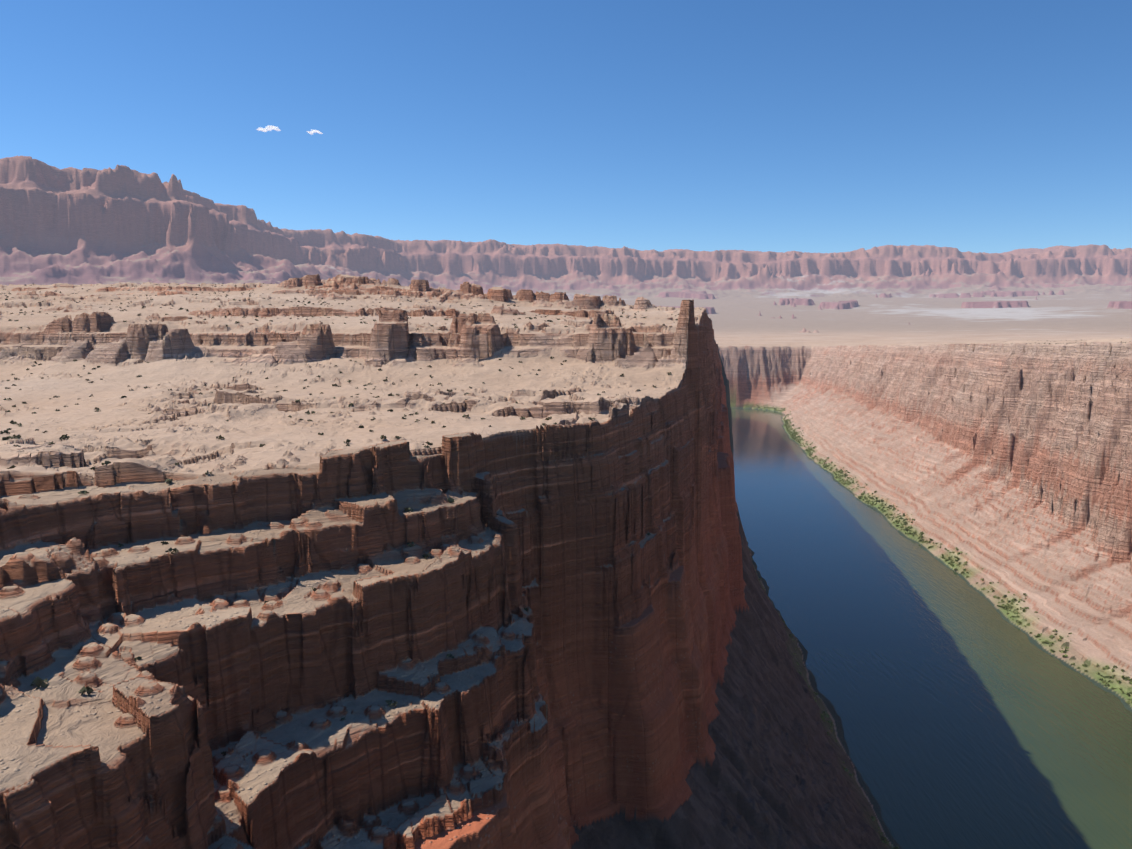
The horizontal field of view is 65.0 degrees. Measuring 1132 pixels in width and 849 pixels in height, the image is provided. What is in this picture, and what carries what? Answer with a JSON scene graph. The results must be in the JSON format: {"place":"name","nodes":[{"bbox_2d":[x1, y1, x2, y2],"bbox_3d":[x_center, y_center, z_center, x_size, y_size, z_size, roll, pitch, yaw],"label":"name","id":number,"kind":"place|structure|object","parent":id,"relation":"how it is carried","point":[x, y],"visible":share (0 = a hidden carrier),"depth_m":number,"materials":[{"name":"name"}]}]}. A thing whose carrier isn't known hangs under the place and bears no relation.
{"place":"outdoors","nodes":[
{"label":"outdoors","id":0,"kind":"place"},
{"bbox_2d":[256,125,280,131],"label":"cloud","id":1,"kind":"structure","parent":0,"point":[268,128],"depth_m":19446.88,"materials":[{"name":"white"}]},
{"bbox_2d":[306,129,322,134],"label":"cloud","id":2,"kind":"structure","parent":0,"point":[312,131],"depth_m":19476.65,"materials":[{"name":"white"}]},
{"bbox_2d":[0,156,1131,848],"bbox_3d":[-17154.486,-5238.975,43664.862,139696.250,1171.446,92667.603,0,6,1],"label":"canyon terrain","id":3,"kind":"structure","parent":0,"point":[624,682],"depth_m":166.57,"materials":[{"name":"brown stone"}]},
{"bbox_2d":[0,283,1130,755],"bbox_3d":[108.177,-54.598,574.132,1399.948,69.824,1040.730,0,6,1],"label":"boulders","id":4,"kind":"object","parent":3,"relation":"on","point":[38,681],"visible":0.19,"depth_m":161.22,"materials":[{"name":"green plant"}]},
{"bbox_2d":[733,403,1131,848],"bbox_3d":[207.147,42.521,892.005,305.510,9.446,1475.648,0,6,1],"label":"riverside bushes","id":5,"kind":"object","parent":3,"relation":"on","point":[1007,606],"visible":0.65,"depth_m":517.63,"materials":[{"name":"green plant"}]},
{"bbox_2d":[0,0,1131,252],"label":"sky","id":6,"kind":"structure","parent":0,"point":[811,126],"materials":[{"name":"blue"}]},
{"bbox_2d":[731,408,1131,848],"bbox_3d":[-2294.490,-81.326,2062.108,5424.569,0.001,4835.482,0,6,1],"label":"river water","id":7,"kind":"structure","parent":0,"point":[971,718],"depth_m":360.93,"materials":[{"name":"liquid"}]}
]}

